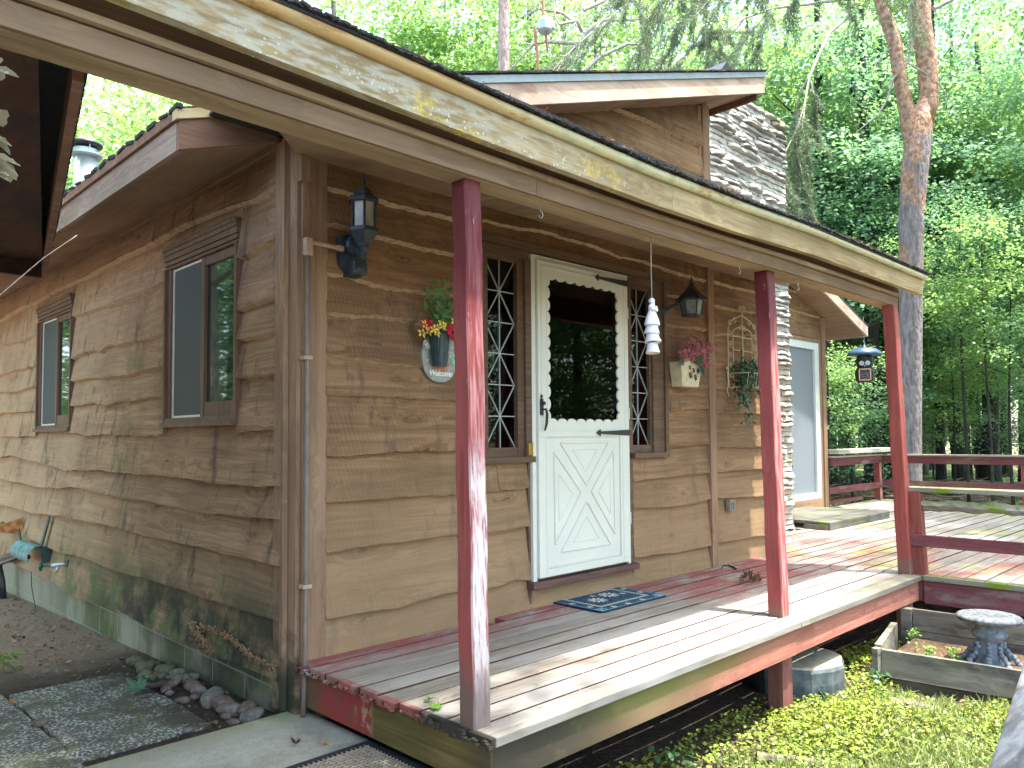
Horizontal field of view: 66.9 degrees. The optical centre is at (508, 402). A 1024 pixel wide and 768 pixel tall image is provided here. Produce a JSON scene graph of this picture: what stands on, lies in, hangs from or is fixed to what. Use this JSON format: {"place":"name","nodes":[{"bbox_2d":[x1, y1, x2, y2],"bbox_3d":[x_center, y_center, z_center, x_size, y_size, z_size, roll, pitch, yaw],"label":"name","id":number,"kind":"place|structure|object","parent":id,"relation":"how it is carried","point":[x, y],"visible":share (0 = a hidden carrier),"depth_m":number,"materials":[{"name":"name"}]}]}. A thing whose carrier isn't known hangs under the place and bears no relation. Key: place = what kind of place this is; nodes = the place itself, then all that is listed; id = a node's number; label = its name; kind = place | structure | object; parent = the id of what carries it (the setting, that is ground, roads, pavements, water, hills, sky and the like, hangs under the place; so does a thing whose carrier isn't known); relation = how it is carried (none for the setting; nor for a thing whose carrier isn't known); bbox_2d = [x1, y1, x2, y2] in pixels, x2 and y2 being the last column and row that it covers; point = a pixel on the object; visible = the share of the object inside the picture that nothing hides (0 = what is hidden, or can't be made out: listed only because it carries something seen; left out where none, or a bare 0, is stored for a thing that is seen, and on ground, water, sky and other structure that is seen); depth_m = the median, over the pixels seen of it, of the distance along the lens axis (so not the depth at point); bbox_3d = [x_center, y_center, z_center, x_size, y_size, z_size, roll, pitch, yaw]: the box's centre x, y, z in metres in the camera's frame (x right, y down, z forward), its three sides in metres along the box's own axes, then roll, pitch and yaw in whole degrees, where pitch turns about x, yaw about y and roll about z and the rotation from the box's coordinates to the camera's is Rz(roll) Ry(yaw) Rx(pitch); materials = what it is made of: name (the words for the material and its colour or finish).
{"place":"outdoors","nodes":[
{"label":"outdoors","id":0,"kind":"place"},
{"bbox_2d":[0,672,211,767],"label":"paved path","id":1,"kind":"structure","parent":0,"point":[90,719],"depth_m":3.84,"materials":[{"name":"concrete"}]},
{"bbox_2d":[31,717,48,727],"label":"pebble","id":2,"kind":"object","parent":1,"relation":"on","point":[39,722],"visible":1,"depth_m":3.81,"materials":[{"name":"stone"}]},
{"bbox_2d":[123,674,149,691],"bbox_3d":[-2.066,1.564,4.307,0.141,0.064,0.130,1,-3,-21],"label":"maple leaf","id":3,"kind":"object","parent":1,"relation":"on","point":[139,684],"visible":1,"depth_m":4.32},
{"bbox_2d":[0,442,1023,767],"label":"ground","id":4,"kind":"structure","parent":0,"point":[660,732],"depth_m":4.66,"materials":[{"name":"soil"}]},
{"bbox_2d":[0,649,23,671],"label":"weed","id":5,"kind":"object","parent":4,"relation":"on","point":[15,654],"visible":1,"depth_m":4.93,"materials":[{"name":"green plant"}]},
{"bbox_2d":[0,552,35,607],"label":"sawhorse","id":6,"kind":"object","parent":4,"relation":"on","point":[6,558],"visible":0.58,"depth_m":7.61,"materials":[{"name":"black metal"}]},
{"bbox_2d":[0,48,87,277],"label":"garage","id":7,"kind":"structure","parent":4,"relation":"on","point":[41,102],"depth_m":2.94,"materials":[{"name":"wood"}]},
{"bbox_2d":[0,235,76,294],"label":"loose cord","id":8,"kind":"object","parent":7,"relation":"hanging from","point":[35,264],"visible":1,"depth_m":3.27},
{"bbox_2d":[65,74,184,189],"bbox_3d":[-9.348,-3.131,15.883,8.157,11.228,9.476,2,-4,-44],"label":"broadleaf tree","id":9,"kind":"object","parent":4,"relation":"on","point":[87,112],"visible":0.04,"depth_m":14.72,"materials":[{"name":"green plant"}]},
{"bbox_2d":[72,84,189,168],"bbox_3d":[-6.873,-3.493,20.104,8.056,12.290,8.358,0,-3,-16],"label":"broadleaf tree","id":10,"kind":"object","parent":4,"relation":"on","point":[133,111],"visible":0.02,"depth_m":18.16,"materials":[{"name":"green plant"}]},
{"bbox_2d":[126,655,143,665],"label":"river stone","id":11,"kind":"object","parent":4,"relation":"on","point":[132,660],"visible":0.77,"depth_m":4.96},
{"bbox_2d":[136,662,153,673],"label":"river stone","id":12,"kind":"object","parent":4,"relation":"on","point":[142,666],"visible":0.63,"depth_m":4.75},
{"bbox_2d":[146,673,167,687],"bbox_3d":[-2.047,1.621,4.506,0.102,0.083,0.114,-1,-3,21],"label":"river stone","id":13,"kind":"object","parent":4,"relation":"on","point":[152,684],"visible":0.56,"depth_m":4.47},
{"bbox_2d":[154,664,173,674],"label":"river stone","id":14,"kind":"object","parent":4,"relation":"on","point":[164,668],"visible":0.63,"depth_m":4.73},
{"bbox_2d":[161,673,182,687],"bbox_3d":[-1.950,1.619,4.501,0.118,0.077,0.099,2,-4,-44],"label":"river stone","id":15,"kind":"object","parent":4,"relation":"on","point":[175,682],"visible":0.81,"depth_m":4.47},
{"bbox_2d":[175,696,189,703],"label":"river stone","id":16,"kind":"object","parent":4,"relation":"on","point":[183,700],"visible":1,"depth_m":4.17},
{"bbox_2d":[183,678,200,691],"bbox_3d":[-1.807,1.613,4.418,0.100,0.060,0.120,2,-4,-44],"label":"river stone","id":17,"kind":"object","parent":4,"relation":"on","point":[188,683],"visible":0.66,"depth_m":4.38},
{"bbox_2d":[190,683,207,695],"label":"river stone","id":18,"kind":"object","parent":4,"relation":"on","point":[199,688],"visible":0.72,"depth_m":4.30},
{"bbox_2d":[200,686,223,708],"bbox_3d":[-1.595,1.585,4.158,0.110,0.095,0.170,0,-3,0],"label":"river stone","id":19,"kind":"object","parent":4,"relation":"on","point":[207,696],"visible":0.79,"depth_m":4.12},
{"bbox_2d":[211,695,234,710],"bbox_3d":[-1.492,1.577,4.051,0.118,0.088,0.128,2,-4,-44],"label":"river stone","id":20,"kind":"object","parent":4,"relation":"on","point":[217,701],"visible":0.62,"depth_m":4.01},
{"bbox_2d":[84,710,371,767],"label":"concrete walkway","id":21,"kind":"structure","parent":4,"relation":"on","point":[266,742],"depth_m":3.35,"materials":[{"name":"concrete"}]},
{"bbox_2d":[285,740,426,767],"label":"drain mat","id":22,"kind":"object","parent":21,"relation":"on","point":[367,754],"visible":1,"depth_m":3.18,"materials":[{"name":"black rubber"}]},
{"bbox_2d":[216,702,239,716],"bbox_3d":[-1.431,1.579,3.976,0.136,0.074,0.091,1,-3,-21],"label":"river stone","id":23,"kind":"object","parent":4,"relation":"on","point":[232,707],"visible":0.7,"depth_m":3.94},
{"bbox_2d":[236,700,257,715],"bbox_3d":[-1.333,1.571,3.961,0.122,0.088,0.107,2,-4,-44],"label":"river stone","id":24,"kind":"object","parent":4,"relation":"on","point":[245,705],"visible":0.59,"depth_m":3.93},
{"bbox_2d":[239,706,263,723],"bbox_3d":[-1.285,1.570,3.872,0.118,0.074,0.103,2,-4,-44],"label":"river stone","id":25,"kind":"object","parent":4,"relation":"on","point":[251,714],"visible":0.84,"depth_m":3.84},
{"bbox_2d":[299,0,484,70],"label":"broadleaf tree","id":26,"kind":"object","parent":4,"relation":"on","point":[375,14],"visible":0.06,"depth_m":19.20,"materials":[{"name":"green plant"}]},
{"bbox_2d":[0,61,868,717],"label":"house","id":27,"kind":"structure","parent":4,"relation":"on","point":[152,349],"depth_m":4.95,"materials":[{"name":"wood"}]},
{"bbox_2d":[0,517,23,533],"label":"rusty chute","id":28,"kind":"object","parent":27,"relation":"attached to","point":[14,526],"visible":1,"depth_m":7.41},
{"bbox_2d":[10,516,50,562],"bbox_3d":[-4.342,1.211,6.999,0.180,0.406,0.856,2,-4,-44],"label":"hose hanger","id":29,"kind":"object","parent":27,"relation":"attached to","point":[20,548],"visible":0.98,"depth_m":6.81,"materials":[{"name":"green metal"}]},
{"bbox_2d":[39,560,68,572],"bbox_3d":[-3.751,1.359,6.396,0.218,0.101,0.075,1,-3,-25],"label":"garden tap","id":30,"kind":"object","parent":27,"relation":"attached to","point":[58,565],"visible":1,"depth_m":6.38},
{"bbox_2d":[32,293,75,431],"bbox_3d":[-3.988,-0.315,6.884,0.156,1.155,1.082,2,-4,-44],"label":"window frame","id":31,"kind":"structure","parent":27,"relation":"in","point":[54,387],"depth_m":6.87,"materials":[{"name":"brown wood"}]},
{"bbox_2d":[72,138,102,186],"bbox_3d":[-4.063,-1.909,7.432,0.290,1.215,0.290,2,-4,-44],"label":"stove pipe","id":32,"kind":"object","parent":27,"relation":"attached to","point":[87,156],"visible":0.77,"depth_m":7.36,"materials":[{"name":"silver metal"}]},
{"bbox_2d":[159,216,242,427],"bbox_3d":[-1.827,-0.430,4.684,0.156,1.155,1.061,2,-4,-44],"label":"window frame","id":33,"kind":"structure","parent":27,"relation":"in","point":[201,349],"depth_m":4.65,"materials":[{"name":"brown wood"}]},
{"bbox_2d":[299,237,343,717],"bbox_3d":[-0.923,0.358,3.836,0.230,2.336,0.045,2,-4,-44],"label":"electrical conduit","id":34,"kind":"object","parent":27,"relation":"attached to","point":[308,244],"visible":0.98,"depth_m":3.77,"materials":[{"name":"metal"}]},
{"bbox_2d":[336,172,378,278],"bbox_3d":[-0.761,-0.907,3.957,0.187,0.510,0.244,2,-4,-44],"label":"wall lantern","id":35,"kind":"object","parent":27,"relation":"attached to","point":[356,241],"depth_m":3.90,"materials":[{"name":"black metal"}]},
{"bbox_2d":[418,277,453,366],"bbox_3d":[-0.369,-0.451,4.352,0.375,0.499,0.171,2,-4,-44],"label":"flower bucket","id":36,"kind":"object","parent":27,"relation":"attached to","point":[439,343],"visible":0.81,"depth_m":4.31,"materials":[{"name":"green metal"}]},
{"bbox_2d":[421,335,454,381],"bbox_3d":[-0.396,-0.253,4.429,0.256,0.280,0.019,2,-4,-44],"label":"welcome plaque","id":37,"kind":"object","parent":27,"relation":"attached to","point":[439,374],"visible":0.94,"depth_m":4.40,"materials":[{"name":"grey paint"}]},
{"bbox_2d":[533,0,554,69],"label":"antenna mast","id":38,"kind":"object","parent":27,"relation":"on","point":[545,25],"visible":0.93,"depth_m":6.99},
{"bbox_2d":[535,260,630,577],"bbox_3d":[0.541,0.111,5.274,0.955,2.038,0.085,2,-4,-44],"label":"storm door","id":39,"kind":"structure","parent":27,"relation":"in","point":[583,412],"depth_m":5.26,"materials":[{"name":"white wood"}]},
{"bbox_2d":[660,276,708,317],"bbox_3d":[1.361,-0.818,6.030,0.379,0.330,0.222,-1,-3,16],"label":"wall lantern","id":40,"kind":"object","parent":27,"relation":"attached to","point":[691,299],"depth_m":5.97,"materials":[{"name":"black metal"}]},
{"bbox_2d":[669,335,713,387],"bbox_3d":[1.446,-0.326,6.107,0.508,0.414,0.188,2,-4,-44],"label":"wall pocket","id":41,"kind":"object","parent":27,"relation":"attached to","point":[686,372],"depth_m":6.04,"materials":[{"name":"beige ceramic"}]},
{"bbox_2d":[726,499,735,511],"bbox_3d":[1.896,0.881,6.610,0.095,0.100,0.050,2,-4,-44],"label":"outlet box","id":42,"kind":"object","parent":27,"relation":"attached to","point":[730,505],"visible":1,"depth_m":6.58,"materials":[{"name":"plastic"}]},
{"bbox_2d":[726,305,759,425],"bbox_3d":[2.138,-0.324,6.778,0.325,1.068,0.637,-2,-3,37],"label":"trellis planter","id":43,"kind":"object","parent":27,"relation":"attached to","point":[747,378],"visible":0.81,"depth_m":6.68,"materials":[{"name":"green metal"}]},
{"bbox_2d":[847,316,881,382],"bbox_3d":[5.325,-0.793,11.603,0.492,0.990,0.492,2,-4,-44],"label":"bird feeder","id":44,"kind":"object","parent":27,"relation":"hanging from","point":[864,371],"visible":1,"depth_m":11.48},
{"bbox_2d":[315,0,604,70],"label":"broadleaf tree","id":45,"kind":"object","parent":4,"relation":"on","point":[433,19],"visible":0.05,"depth_m":19.55,"materials":[{"name":"green plant"}]},
{"bbox_2d":[0,0,931,767],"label":"porch","id":46,"kind":"object","parent":4,"relation":"on","point":[298,76],"visible":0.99,"depth_m":3.33,"materials":[{"name":"red paint"}]},
{"bbox_2d":[0,58,19,182],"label":"silk flower string","id":47,"kind":"object","parent":46,"relation":"hanging from","point":[8,172],"visible":1,"depth_m":2.01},
{"bbox_2d":[553,587,665,612],"bbox_3d":[0.649,1.308,5.173,0.704,0.010,0.512,2,-4,-44],"label":"doormat","id":48,"kind":"object","parent":46,"relation":"on","point":[609,600],"visible":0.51,"depth_m":5.10,"materials":[{"name":"blue fabric"}]},
{"bbox_2d":[323,11,922,268],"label":"fallen needles","id":49,"kind":"object","parent":46,"relation":"on","point":[652,159],"visible":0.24,"depth_m":3.54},
{"bbox_2d":[644,238,660,354],"bbox_3d":[0.737,-0.552,3.979,0.092,0.612,0.091,2,-4,-44],"label":"angel wind chime","id":50,"kind":"object","parent":46,"relation":"hanging from","point":[652,332],"visible":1,"depth_m":3.95,"materials":[{"name":"ceramic"}]},
{"bbox_2d":[737,569,762,582],"bbox_3d":[1.775,1.272,5.675,0.218,0.093,0.141,1,-3,-29],"label":"dry leaf clump","id":51,"kind":"object","parent":46,"relation":"on","point":[751,578],"visible":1,"depth_m":5.68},
{"bbox_2d":[407,2,560,60],"bbox_3d":[-1.192,-5.878,28.311,8.462,17.679,8.143,2,-4,-44],"label":"broadleaf tree","id":52,"kind":"object","parent":4,"relation":"on","point":[484,34],"depth_m":27.88,"materials":[{"name":"green plant"}]},
{"bbox_2d":[0,593,998,767],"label":"leaf litter","id":53,"kind":"object","parent":4,"relation":"on","point":[109,668],"visible":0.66,"depth_m":5.48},
{"bbox_2d":[378,0,634,70],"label":"broadleaf tree","id":54,"kind":"object","parent":4,"relation":"on","point":[481,42],"visible":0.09,"depth_m":19.57,"materials":[{"name":"green plant"}]},
{"bbox_2d":[69,23,1023,469],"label":"wood","id":55,"kind":"object","parent":4,"relation":"on","point":[171,105],"depth_m":37.66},
{"bbox_2d":[468,0,688,69],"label":"broadleaf tree","id":56,"kind":"object","parent":4,"relation":"on","point":[564,7],"visible":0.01,"depth_m":25.30,"materials":[{"name":"green plant"}]},
{"bbox_2d":[421,0,763,70],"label":"broadleaf tree","id":57,"kind":"object","parent":4,"relation":"on","point":[622,34],"visible":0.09,"depth_m":18.11,"materials":[{"name":"green plant"}]},
{"bbox_2d":[498,0,691,70],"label":"bare pine","id":58,"kind":"object","parent":4,"relation":"on","point":[504,64],"visible":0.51,"depth_m":15.87,"materials":[{"name":"beige plant"}]},
{"bbox_2d":[648,746,695,767],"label":"weed","id":59,"kind":"object","parent":4,"relation":"on","point":[670,757],"visible":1,"depth_m":3.70,"materials":[{"name":"green plant"}]},
{"bbox_2d":[616,1,801,194],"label":"broadleaf tree","id":60,"kind":"object","parent":4,"relation":"on","point":[698,30],"visible":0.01,"depth_m":24.58,"materials":[{"name":"green plant"}]},
{"bbox_2d":[614,0,847,164],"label":"broadleaf tree","id":61,"kind":"object","parent":4,"relation":"on","point":[770,64],"visible":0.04,"depth_m":18.44,"materials":[{"name":"green plant"}]},
{"bbox_2d":[522,0,958,499],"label":"forked pine","id":62,"kind":"object","parent":4,"relation":"on","point":[917,121],"visible":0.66,"depth_m":13.80,"materials":[{"name":"red plant"}]},
{"bbox_2d":[747,646,844,699],"bbox_3d":[1.856,1.748,5.012,0.630,0.224,0.589,2,-4,-44],"label":"upturned galvanized metal tub","id":63,"kind":"object","parent":4,"relation":"on","point":[815,669],"visible":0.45,"depth_m":4.78,"materials":[{"name":"grey metal"}]},
{"bbox_2d":[657,0,938,322],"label":"broadleaf tree","id":64,"kind":"object","parent":4,"relation":"on","point":[857,80],"visible":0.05,"depth_m":18.72,"materials":[{"name":"green plant"}]},
{"bbox_2d":[755,752,857,767],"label":"log","id":65,"kind":"object","parent":4,"relation":"on","point":[765,755],"visible":0.53,"depth_m":3.76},
{"bbox_2d":[607,632,1011,767],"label":"ground cover","id":66,"kind":"object","parent":4,"relation":"on","point":[814,715],"visible":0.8,"depth_m":4.17,"materials":[{"name":"green plant"}]},
{"bbox_2d":[704,0,954,392],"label":"broadleaf tree","id":67,"kind":"object","parent":4,"relation":"on","point":[830,86],"visible":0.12,"depth_m":20.53,"materials":[{"name":"green plant"}]},
{"bbox_2d":[825,317,885,505],"bbox_3d":[6.544,0.243,15.783,3.584,4.308,2.932,2,-4,-44],"label":"maple sapling","id":68,"kind":"object","parent":4,"relation":"on","point":[838,374],"visible":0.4,"depth_m":15.68,"materials":[{"name":"green plant"}]},
{"bbox_2d":[736,0,1003,499],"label":"maple tree","id":69,"kind":"object","parent":4,"relation":"on","point":[821,170],"visible":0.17,"depth_m":18.91,"materials":[{"name":"green plant"}]},
{"bbox_2d":[869,667,891,686],"bbox_3d":[2.332,1.746,4.920,0.129,0.128,0.208,-1,-3,3],"label":"weed","id":70,"kind":"object","parent":4,"relation":"on","point":[872,671],"visible":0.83,"depth_m":4.89,"materials":[{"name":"green plant"}]},
{"bbox_2d":[826,357,943,502],"bbox_3d":[7.875,0.618,17.494,3.876,3.624,3.349,2,-4,-44],"label":"maple sapling","id":71,"kind":"object","parent":4,"relation":"on","point":[872,414],"visible":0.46,"depth_m":17.32,"materials":[{"name":"green plant"}]},
{"bbox_2d":[785,2,1001,493],"bbox_3d":[10.328,-4.453,22.261,7.901,14.228,7.123,0,-3,-18],"label":"maple tree","id":72,"kind":"object","parent":4,"relation":"on","point":[850,342],"visible":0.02,"depth_m":20.56,"materials":[{"name":"green plant"}]},
{"bbox_2d":[784,0,1023,449],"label":"broadleaf tree","id":73,"kind":"object","parent":4,"relation":"on","point":[887,82],"visible":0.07,"depth_m":20.87,"materials":[{"name":"green plant"}]},
{"bbox_2d":[836,346,972,479],"bbox_3d":[9.746,0.438,19.903,3.461,4.204,3.856,2,-4,-44],"label":"maple sapling","id":74,"kind":"object","parent":4,"relation":"on","point":[882,395],"visible":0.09,"depth_m":19.42,"materials":[{"name":"green plant"}]},
{"bbox_2d":[786,447,1023,616],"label":"side deck","id":75,"kind":"structure","parent":4,"relation":"on","point":[952,567],"depth_m":6.86,"materials":[{"name":"brown wood"}]},
{"bbox_2d":[343,518,1012,725],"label":"needle litter","id":76,"kind":"object","parent":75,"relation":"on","point":[619,643],"visible":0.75,"depth_m":4.09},
{"bbox_2d":[793,506,889,529],"bbox_3d":[3.915,1.458,9.841,1.860,0.090,1.112,2,-4,-44],"label":"wooden step","id":77,"kind":"object","parent":75,"relation":"on","point":[826,518],"visible":0.73,"depth_m":9.57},
{"bbox_2d":[787,0,1023,499],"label":"maple tree","id":78,"kind":"object","parent":4,"relation":"on","point":[873,331],"visible":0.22,"depth_m":19.53,"materials":[{"name":"green plant"}]},
{"bbox_2d":[798,12,1022,488],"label":"maple tree","id":79,"kind":"object","parent":4,"relation":"on","point":[882,345],"visible":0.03,"depth_m":21.52,"materials":[{"name":"green plant"}]},
{"bbox_2d":[891,697,944,712],"bbox_3d":[2.355,1.778,4.467,0.282,0.120,0.104,-2,-3,27],"label":"log","id":80,"kind":"object","parent":4,"relation":"on","point":[909,701],"visible":0.25,"depth_m":4.45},
{"bbox_2d":[830,471,1021,504],"bbox_3d":[10.889,2.174,20.387,7.223,0.770,8.402,-2,-3,25],"label":"brush pile","id":81,"kind":"object","parent":4,"relation":"on","point":[867,493],"visible":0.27,"depth_m":17.80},
{"bbox_2d":[830,468,1021,505],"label":"undergrowth","id":82,"kind":"object","parent":4,"relation":"on","point":[857,473],"visible":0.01,"depth_m":25.65,"materials":[{"name":"green plant"}]},
{"bbox_2d":[831,0,1023,479],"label":"maple tree","id":83,"kind":"object","parent":4,"relation":"on","point":[946,9],"visible":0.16,"depth_m":22.86,"materials":[{"name":"green plant"}]},
{"bbox_2d":[833,0,1023,481],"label":"maple tree","id":84,"kind":"object","parent":4,"relation":"on","point":[940,469],"visible":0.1,"depth_m":20.84,"materials":[{"name":"green plant"}]},
{"bbox_2d":[868,0,1023,479],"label":"broadleaf tree","id":85,"kind":"object","parent":4,"relation":"on","point":[984,73],"visible":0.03,"depth_m":23.10,"materials":[{"name":"green plant"}]},
{"bbox_2d":[872,607,1023,702],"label":"planter box","id":86,"kind":"object","parent":4,"relation":"on","point":[908,667],"visible":0.75,"depth_m":4.95,"materials":[{"name":"grey wood"}]},
{"bbox_2d":[955,609,1023,667],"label":"stone pedestal","id":87,"kind":"object","parent":86,"relation":"in","point":[988,646],"visible":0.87,"depth_m":4.98,"materials":[{"name":"stone"}]},
{"bbox_2d":[874,177,1023,501],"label":"maple sapling","id":88,"kind":"object","parent":4,"relation":"on","point":[955,246],"visible":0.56,"depth_m":16.46,"materials":[{"name":"green plant"}]},
{"bbox_2d":[877,199,1023,500],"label":"maple sapling","id":89,"kind":"object","parent":4,"relation":"on","point":[967,286],"visible":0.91,"depth_m":15.40,"materials":[{"name":"green plant"}]},
{"bbox_2d":[922,398,980,480],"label":"maple sapling","id":90,"kind":"object","parent":4,"relation":"on","point":[928,451],"visible":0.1,"depth_m":26.23,"materials":[{"name":"green plant"}]},
{"bbox_2d":[882,309,1023,480],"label":"maple sapling","id":91,"kind":"object","parent":4,"relation":"on","point":[951,373],"visible":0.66,"depth_m":18.85,"materials":[{"name":"green plant"}]},
{"bbox_2d":[886,0,1023,477],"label":"broadleaf tree","id":92,"kind":"object","parent":4,"relation":"on","point":[1005,469],"visible":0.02,"depth_m":27.72,"materials":[{"name":"green plant"}]},
{"bbox_2d":[889,59,1023,480],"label":"maple tree","id":93,"kind":"object","parent":4,"relation":"on","point":[960,470],"visible":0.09,"depth_m":21.53,"materials":[{"name":"green plant"}]},
{"bbox_2d":[922,317,1018,477],"bbox_3d":[16.970,-4.073,29.827,8.521,14.040,7.588,0,-3,-12],"label":"maple tree","id":94,"kind":"object","parent":4,"relation":"on","point":[925,469],"visible":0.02,"depth_m":28.04,"materials":[{"name":"green plant"}]},
{"bbox_2d":[922,350,1023,479],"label":"maple sapling","id":95,"kind":"object","parent":4,"relation":"on","point":[977,407],"visible":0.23,"depth_m":21.91,"materials":[{"name":"green plant"}]},
{"bbox_2d":[923,34,1023,481],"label":"maple tree","id":96,"kind":"object","parent":4,"relation":"on","point":[985,472],"visible":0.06,"depth_m":22.05,"materials":[{"name":"green plant"}]},
{"bbox_2d":[925,273,1023,504],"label":"maple sapling","id":97,"kind":"object","parent":4,"relation":"on","point":[1013,336],"visible":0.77,"depth_m":16.00,"materials":[{"name":"green plant"}]},
{"bbox_2d":[938,0,1023,342],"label":"broadleaf tree","id":98,"kind":"object","parent":4,"relation":"on","point":[1020,156],"visible":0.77,"depth_m":17.94,"materials":[{"name":"green plant"}]},
{"bbox_2d":[938,3,1023,385],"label":"broadleaf tree","id":99,"kind":"object","parent":4,"relation":"on","point":[1020,127],"visible":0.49,"depth_m":19.77,"materials":[{"name":"green plant"}]},
{"bbox_2d":[961,62,1023,481],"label":"maple tree","id":100,"kind":"object","parent":4,"relation":"on","point":[1019,475],"visible":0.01,"depth_m":24.15,"materials":[{"name":"green plant"}]},
{"bbox_2d":[981,380,1023,468],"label":"maple sapling","id":101,"kind":"object","parent":4,"relation":"on","point":[1016,428],"visible":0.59,"depth_m":23.43,"materials":[{"name":"green plant"}]},
{"bbox_2d":[989,666,1023,767],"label":"stair handrail","id":102,"kind":"object","parent":4,"relation":"on","point":[1009,751],"depth_m":1.49,"materials":[{"name":"grey metal"}]},
{"bbox_2d":[69,0,1023,441],"label":"sky","id":103,"kind":"structure","parent":0,"point":[462,19],"materials":[{"name":"white"}]},
{"bbox_2d":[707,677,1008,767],"bbox_3d":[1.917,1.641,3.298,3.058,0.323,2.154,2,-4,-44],"label":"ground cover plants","id":104,"kind":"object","parent":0,"point":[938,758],"depth_m":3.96,"materials":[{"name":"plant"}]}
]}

